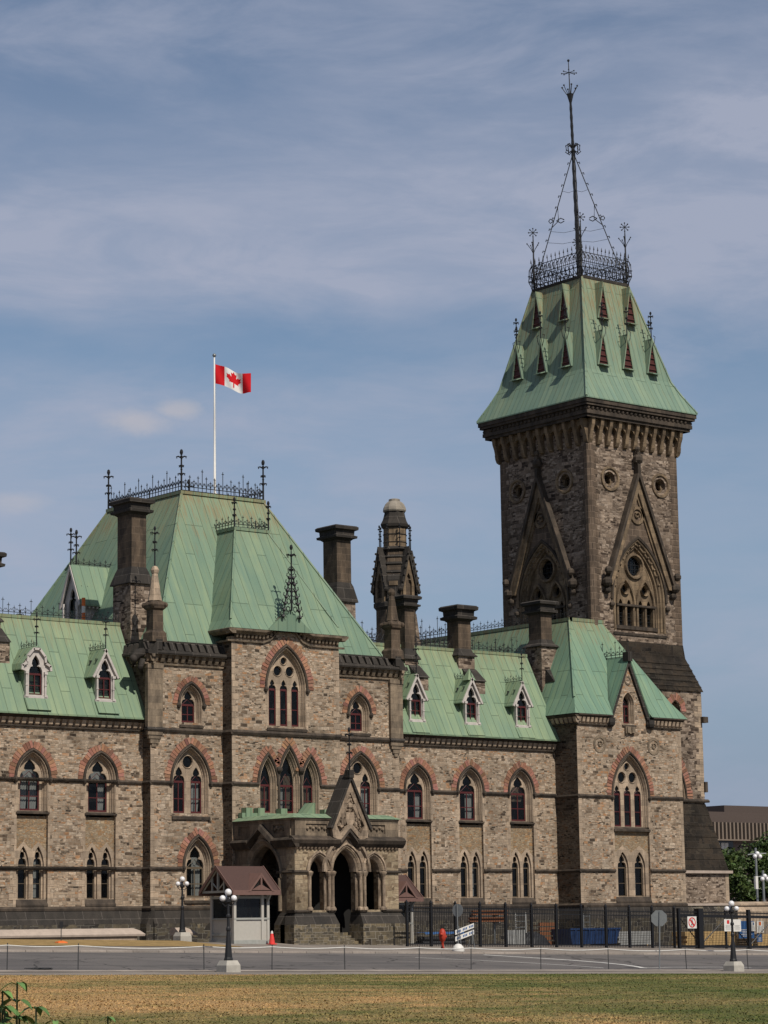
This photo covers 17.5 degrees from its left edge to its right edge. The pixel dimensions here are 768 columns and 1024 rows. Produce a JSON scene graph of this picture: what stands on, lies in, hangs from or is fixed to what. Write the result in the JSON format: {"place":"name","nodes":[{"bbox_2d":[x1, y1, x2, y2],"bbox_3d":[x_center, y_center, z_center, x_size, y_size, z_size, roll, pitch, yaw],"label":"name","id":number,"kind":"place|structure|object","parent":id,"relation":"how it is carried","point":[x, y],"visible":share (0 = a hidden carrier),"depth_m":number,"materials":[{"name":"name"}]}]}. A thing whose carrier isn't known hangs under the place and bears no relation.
{"place":"outdoors","nodes":[
{"label":"outdoors","id":0,"kind":"place"},
{"bbox_2d":[0,939,241,946],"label":"verge","id":1,"kind":"structure","parent":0,"point":[96,942],"depth_m":128.15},
{"bbox_2d":[0,973,767,1023],"bbox_3d":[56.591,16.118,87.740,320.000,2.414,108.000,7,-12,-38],"label":"lawn","id":2,"kind":"structure","parent":0,"point":[197,992],"depth_m":57.64,"materials":[{"name":"plant"}]},
{"bbox_2d":[0,1010,8,1022],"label":"garden plant","id":3,"kind":"object","parent":2,"relation":"on","point":[6,1014],"visible":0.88,"depth_m":14.02,"materials":[{"name":"green plant"}]},
{"bbox_2d":[0,1005,15,1023],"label":"garden plant","id":4,"kind":"object","parent":2,"relation":"on","point":[11,1008],"visible":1,"depth_m":13.88,"materials":[{"name":"green plant"}]},
{"bbox_2d":[0,990,21,1020],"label":"garden plant","id":5,"kind":"object","parent":2,"relation":"on","point":[8,994],"visible":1,"depth_m":13.97,"materials":[{"name":"green plant"}]},
{"bbox_2d":[0,982,34,1023],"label":"garden plant","id":6,"kind":"object","parent":2,"relation":"on","point":[23,985],"visible":1,"depth_m":13.97,"materials":[{"name":"green plant"}]},
{"bbox_2d":[7,1015,27,1023],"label":"garden plant","id":7,"kind":"object","parent":2,"relation":"on","point":[24,1019],"visible":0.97,"depth_m":14.01,"materials":[{"name":"green plant"}]},
{"bbox_2d":[18,1006,49,1023],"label":"garden plant","id":8,"kind":"object","parent":2,"relation":"on","point":[39,1009],"visible":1,"depth_m":13.95,"materials":[{"name":"green plant"}]},
{"bbox_2d":[45,1020,64,1023],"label":"garden plant","id":9,"kind":"object","parent":2,"relation":"on","point":[55,1022],"visible":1,"depth_m":14.02,"materials":[{"name":"green plant"}]},
{"bbox_2d":[101,1016,115,1023],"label":"garden plant","id":10,"kind":"object","parent":2,"relation":"on","point":[110,1018],"visible":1,"depth_m":13.98,"materials":[{"name":"green plant"}]},
{"bbox_2d":[216,889,240,971],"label":"street lamp","id":11,"kind":"object","parent":2,"relation":"on","point":[228,963],"visible":1,"depth_m":105.29,"materials":[{"name":"metal"}]},
{"bbox_2d":[723,901,743,970],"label":"street lamp","id":12,"kind":"object","parent":2,"relation":"on","point":[733,964],"visible":1,"depth_m":124.26,"materials":[{"name":"metal"}]},
{"bbox_2d":[0,952,767,969],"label":"road","id":13,"kind":"structure","parent":0,"point":[167,961],"depth_m":120.42,"materials":[{"name":"grey asphalt"}]},
{"bbox_2d":[415,957,599,967],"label":"road marking","id":14,"kind":"object","parent":13,"relation":"on","point":[521,962],"visible":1,"depth_m":126.16,"materials":[{"name":"paint"}]},
{"bbox_2d":[494,955,643,967],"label":"road marking","id":15,"kind":"object","parent":13,"relation":"on","point":[578,960],"visible":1,"depth_m":130.31,"materials":[{"name":"paint"}]},
{"bbox_2d":[0,942,767,952],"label":"pavement","id":16,"kind":"structure","parent":0,"point":[364,946],"depth_m":136.20,"materials":[{"name":"grey concrete"}]},
{"bbox_2d":[55,921,67,942],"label":"sign post","id":17,"kind":"object","parent":16,"relation":"on","point":[61,926],"visible":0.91,"depth_m":126.05,"materials":[{"name":"metal"}]},
{"bbox_2d":[267,931,276,944],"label":"traffic cone","id":18,"kind":"object","parent":16,"relation":"on","point":[271,941],"visible":1,"depth_m":134.20,"materials":[{"name":"red plastic"}]},
{"bbox_2d":[416,932,465,943],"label":"pipe pile","id":19,"kind":"object","parent":16,"relation":"on","point":[434,941],"visible":0.34,"depth_m":144.09,"materials":[{"name":"metal"}]},
{"bbox_2d":[439,928,446,948],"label":"fire hydrant","id":20,"kind":"object","parent":16,"relation":"on","point":[442,935],"visible":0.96,"depth_m":136.57,"materials":[{"name":"red metal"}]},
{"bbox_2d":[452,904,463,951],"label":"sign post","id":21,"kind":"object","parent":16,"relation":"on","point":[457,910],"visible":0.84,"depth_m":135.30,"materials":[{"name":"metal"}]},
{"bbox_2d":[455,923,474,947],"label":"barricade","id":22,"kind":"object","parent":16,"relation":"on","point":[466,928],"visible":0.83,"depth_m":138.49,"materials":[{"name":"white paint"}]},
{"bbox_2d":[503,930,524,943],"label":"hoarding panel","id":23,"kind":"object","parent":16,"relation":"on","point":[514,942],"visible":0.4,"depth_m":147.67,"materials":[{"name":"white metal"}]},
{"bbox_2d":[526,932,549,943],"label":"tarp heap","id":24,"kind":"object","parent":16,"relation":"on","point":[540,940],"visible":0.44,"depth_m":148.88,"materials":[{"name":"grey plastic"}]},
{"bbox_2d":[405,900,675,947],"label":"iron fence","id":25,"kind":"object","parent":16,"relation":"on","point":[531,913],"visible":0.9,"depth_m":145.34,"materials":[{"name":"black metal"}]},
{"bbox_2d":[676,908,767,948],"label":"sliding gate","id":26,"kind":"structure","parent":16,"relation":"on","point":[699,936],"depth_m":153.89,"materials":[{"name":"black metal"}]},
{"bbox_2d":[687,916,696,927],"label":"prohibition sign","id":27,"kind":"object","parent":26,"relation":"attached to","point":[691,922],"visible":1,"depth_m":152.51,"materials":[{"name":"white metal"}]},
{"bbox_2d":[724,919,730,930],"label":"notice board","id":28,"kind":"object","parent":26,"relation":"attached to","point":[727,925],"visible":0.9,"depth_m":154.45,"materials":[{"name":"white paint"}]},
{"bbox_2d":[733,919,740,931],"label":"notice board","id":29,"kind":"object","parent":26,"relation":"attached to","point":[737,925],"visible":0.94,"depth_m":154.98,"materials":[{"name":"white paint"}]},
{"bbox_2d":[739,921,754,937],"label":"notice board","id":30,"kind":"object","parent":16,"relation":"on","point":[743,935],"visible":0.44,"depth_m":160.14,"materials":[{"name":"blue paint"}]},
{"bbox_2d":[756,921,763,932],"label":"notice board","id":31,"kind":"object","parent":16,"relation":"on","point":[757,926],"visible":0.58,"depth_m":160.90,"materials":[{"name":"white paint"}]},
{"bbox_2d":[0,971,767,974],"bbox_3d":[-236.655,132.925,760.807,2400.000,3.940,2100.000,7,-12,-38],"label":"ground","id":32,"kind":"structure","parent":0,"point":[327,972],"depth_m":108.14,"materials":[{"name":"grey concrete"}]},
{"bbox_2d":[0,928,144,939],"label":"coping wall","id":33,"kind":"structure","parent":32,"relation":"on","point":[99,934],"depth_m":131.64,"materials":[{"name":"stone"}]},
{"bbox_2d":[173,876,191,941],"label":"street lamp","id":34,"kind":"object","parent":32,"relation":"on","point":[182,934],"visible":1,"depth_m":135.03,"materials":[{"name":"metal"}]},
{"bbox_2d":[170,927,197,940],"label":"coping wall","id":35,"kind":"structure","parent":32,"relation":"on","point":[174,930],"depth_m":136.10,"materials":[{"name":"stone"}]},
{"bbox_2d":[198,865,280,943],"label":"guard booth","id":36,"kind":"object","parent":32,"relation":"on","point":[241,883],"visible":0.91,"depth_m":134.72,"materials":[{"name":"paint"}]},
{"bbox_2d":[0,59,739,944],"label":"stone building","id":37,"kind":"structure","parent":32,"relation":"on","point":[204,689],"depth_m":153.07,"materials":[{"name":"stone"}]},
{"bbox_2d":[16,842,47,906],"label":"window","id":38,"kind":"structure","parent":37,"relation":"in","point":[29,883],"depth_m":135.03,"materials":[{"name":"stone"}]},
{"bbox_2d":[8,740,57,813],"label":"window","id":39,"kind":"structure","parent":37,"relation":"in","point":[40,768],"depth_m":136.12,"materials":[{"name":"stone"}]},
{"bbox_2d":[82,598,84,619],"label":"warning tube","id":40,"kind":"object","parent":37,"relation":"attached to","point":[83,606],"visible":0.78,"depth_m":148.14,"materials":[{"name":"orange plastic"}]},
{"bbox_2d":[85,843,115,905],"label":"window","id":41,"kind":"structure","parent":37,"relation":"in","point":[96,857],"depth_m":137.69,"materials":[{"name":"stone"}]},
{"bbox_2d":[78,743,124,815],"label":"window","id":42,"kind":"structure","parent":37,"relation":"in","point":[107,767],"depth_m":138.84,"materials":[{"name":"stone"}]},
{"bbox_2d":[164,737,217,819],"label":"window","id":43,"kind":"structure","parent":37,"relation":"in","point":[189,798],"depth_m":141.66,"materials":[{"name":"stone"}]},
{"bbox_2d":[173,676,209,727],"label":"window","id":44,"kind":"structure","parent":37,"relation":"in","point":[198,703],"depth_m":142.34,"materials":[{"name":"stone"}]},
{"bbox_2d":[177,827,219,902],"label":"window","id":45,"kind":"structure","parent":37,"relation":"in","point":[198,841],"depth_m":141.20,"materials":[{"name":"stone"}]},
{"bbox_2d":[212,353,217,493],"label":"flagpole","id":46,"kind":"object","parent":37,"relation":"on","point":[214,355],"visible":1,"depth_m":153.58,"materials":[{"name":"white metal"}]},
{"bbox_2d":[215,364,250,393],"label":"flag","id":47,"kind":"object","parent":46,"relation":"attached to","point":[233,380],"visible":1,"depth_m":154.20,"materials":[{"name":"red fabric"}]},
{"bbox_2d":[252,745,280,812],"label":"window","id":48,"kind":"structure","parent":37,"relation":"in","point":[268,763],"depth_m":143.81,"materials":[{"name":"stone"}]},
{"bbox_2d":[259,637,313,731],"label":"window","id":49,"kind":"structure","parent":37,"relation":"in","point":[297,676],"depth_m":145.71,"materials":[{"name":"stone"}]},
{"bbox_2d":[274,737,303,813],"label":"window","id":50,"kind":"structure","parent":37,"relation":"in","point":[285,800],"depth_m":144.90,"materials":[{"name":"stone"}]},
{"bbox_2d":[296,747,327,813],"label":"window","id":51,"kind":"structure","parent":37,"relation":"in","point":[316,782],"depth_m":145.79,"materials":[{"name":"stone"}]},
{"bbox_2d":[342,686,376,735],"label":"window","id":52,"kind":"structure","parent":37,"relation":"in","point":[364,714],"depth_m":149.90,"materials":[{"name":"stone"}]},
{"bbox_2d":[340,746,384,814],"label":"window","id":53,"kind":"structure","parent":37,"relation":"in","point":[366,769],"depth_m":149.50,"materials":[{"name":"stone"}]},
{"bbox_2d":[399,757,437,821],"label":"window","id":54,"kind":"structure","parent":37,"relation":"in","point":[422,778],"depth_m":153.01,"materials":[{"name":"stone"}]},
{"bbox_2d":[407,847,432,903],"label":"window","id":55,"kind":"structure","parent":37,"relation":"in","point":[416,858],"depth_m":151.98,"materials":[{"name":"stone"}]},
{"bbox_2d":[451,759,488,822],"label":"window","id":56,"kind":"structure","parent":37,"relation":"in","point":[463,771],"depth_m":155.64,"materials":[{"name":"stone"}]},
{"bbox_2d":[460,847,485,903],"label":"window","id":57,"kind":"structure","parent":37,"relation":"in","point":[468,860],"depth_m":154.51,"materials":[{"name":"stone"}]},
{"bbox_2d":[503,761,538,823],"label":"window","id":58,"kind":"structure","parent":37,"relation":"in","point":[515,793],"depth_m":158.29,"materials":[{"name":"stone"}]},
{"bbox_2d":[511,848,535,903],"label":"window","id":59,"kind":"structure","parent":37,"relation":"in","point":[519,898],"depth_m":157.13,"materials":[{"name":"stone"}]},
{"bbox_2d":[502,451,577,624],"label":"tower window","id":60,"kind":"structure","parent":37,"relation":"in","point":[540,542],"depth_m":170.98,"materials":[{"name":"stone"}]},
{"bbox_2d":[622,692,636,726],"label":"window","id":61,"kind":"structure","parent":37,"relation":"in","point":[630,715],"depth_m":162.20,"materials":[{"name":"stone"}]},
{"bbox_2d":[606,746,654,831],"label":"window","id":62,"kind":"structure","parent":37,"relation":"in","point":[628,758],"depth_m":161.41,"materials":[{"name":"stone"}]},
{"bbox_2d":[615,846,651,902],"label":"window","id":63,"kind":"structure","parent":37,"relation":"in","point":[628,858],"depth_m":160.19,"materials":[{"name":"stone"}]},
{"bbox_2d":[601,446,680,638],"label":"tower window","id":64,"kind":"structure","parent":37,"relation":"in","point":[638,537],"depth_m":169.82,"materials":[{"name":"stone"}]},
{"bbox_2d":[681,757,692,803],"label":"window","id":65,"kind":"structure","parent":37,"relation":"in","point":[685,795],"depth_m":168.17,"materials":[{"name":"stone"}]},
{"bbox_2d":[0,949,767,954],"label":"kerb","id":66,"kind":"structure","parent":32,"relation":"on","point":[216,951],"depth_m":130.00,"materials":[{"name":"concrete"}]},
{"bbox_2d":[0,969,767,971],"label":"kerb","id":67,"kind":"structure","parent":32,"relation":"on","point":[385,970],"depth_m":112.77,"materials":[{"name":"concrete"}]},
{"bbox_2d":[0,943,767,969],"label":"rope fence","id":68,"kind":"object","parent":32,"relation":"on","point":[344,947],"visible":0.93,"depth_m":112.11,"materials":[{"name":"metal"}]},
{"bbox_2d":[398,874,423,942],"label":"guard booth","id":69,"kind":"object","parent":32,"relation":"on","point":[410,893],"visible":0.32,"depth_m":146.02,"materials":[{"name":"paint"}]},
{"bbox_2d":[468,910,507,943],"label":"beam rack","id":70,"kind":"object","parent":32,"relation":"on","point":[485,920],"visible":0.5,"depth_m":147.63,"materials":[{"name":"metal"}]},
{"bbox_2d":[515,914,526,932],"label":"scaffold frame","id":71,"kind":"object","parent":32,"relation":"on","point":[522,921],"visible":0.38,"depth_m":150.61,"materials":[{"name":"metal"}]},
{"bbox_2d":[529,922,554,944],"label":"pallet stack","id":72,"kind":"object","parent":32,"relation":"on","point":[544,928],"visible":0.3,"depth_m":151.60,"materials":[{"name":"orange wood"}]},
{"bbox_2d":[552,928,620,944],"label":"skip container","id":73,"kind":"object","parent":32,"relation":"on","point":[553,932],"visible":0.47,"depth_m":151.34,"materials":[{"name":"blue metal"}]},
{"bbox_2d":[583,915,590,944],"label":"scaffold frame","id":74,"kind":"object","parent":32,"relation":"on","point":[586,922],"visible":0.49,"depth_m":154.30,"materials":[{"name":"metal"}]},
{"bbox_2d":[610,931,650,944],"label":"panel stack","id":75,"kind":"object","parent":32,"relation":"on","point":[635,938],"visible":0.25,"depth_m":154.20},
{"bbox_2d":[651,910,666,969],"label":"stop sign","id":76,"kind":"object","parent":32,"relation":"on","point":[659,918],"visible":0.85,"depth_m":123.59,"materials":[{"name":"metal"}]},
{"bbox_2d":[672,931,736,945],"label":"lumber stack","id":77,"kind":"object","parent":32,"relation":"on","point":[714,940],"visible":0.41,"depth_m":158.72,"materials":[{"name":"beige wood"}]},
{"bbox_2d":[706,805,767,901],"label":"office building","id":78,"kind":"structure","parent":32,"relation":"on","point":[735,827],"depth_m":374.36,"materials":[{"name":"brown concrete"}]},
{"bbox_2d":[719,841,732,849],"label":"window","id":79,"kind":"structure","parent":78,"relation":"in","point":[730,843],"depth_m":373.00,"materials":[{"name":"black glass"}]},
{"bbox_2d":[721,847,752,901],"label":"tree","id":80,"kind":"object","parent":32,"relation":"on","point":[740,886],"visible":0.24,"depth_m":267.22,"materials":[{"name":"green plant"}]},
{"bbox_2d":[731,830,767,901],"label":"tree","id":81,"kind":"object","parent":32,"relation":"on","point":[761,844],"visible":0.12,"depth_m":277.47,"materials":[{"name":"green plant"}]},
{"bbox_2d":[732,850,767,901],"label":"tree","id":82,"kind":"object","parent":32,"relation":"on","point":[762,863],"visible":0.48,"depth_m":269.62,"materials":[{"name":"green plant"}]},
{"bbox_2d":[734,902,767,945],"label":"boundary wall","id":83,"kind":"structure","parent":32,"relation":"on","point":[759,907],"depth_m":169.07,"materials":[{"name":"stone"}]},
{"bbox_2d":[735,934,767,945],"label":"lumber stack","id":84,"kind":"object","parent":32,"relation":"on","point":[752,941],"visible":0.39,"depth_m":161.40,"materials":[{"name":"beige wood"}]},
{"bbox_2d":[747,848,765,901],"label":"street light","id":85,"kind":"object","parent":32,"relation":"on","point":[756,853],"visible":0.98,"depth_m":218.56,"materials":[{"name":"metal"}]},
{"bbox_2d":[754,870,767,901],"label":"street light","id":86,"kind":"object","parent":32,"relation":"on","point":[763,877],"visible":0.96,"depth_m":216.51,"materials":[{"name":"metal"}]},
{"bbox_2d":[0,0,767,806],"label":"sky","id":87,"kind":"structure","parent":0,"point":[337,203],"materials":[{"name":"blue"}]}
]}

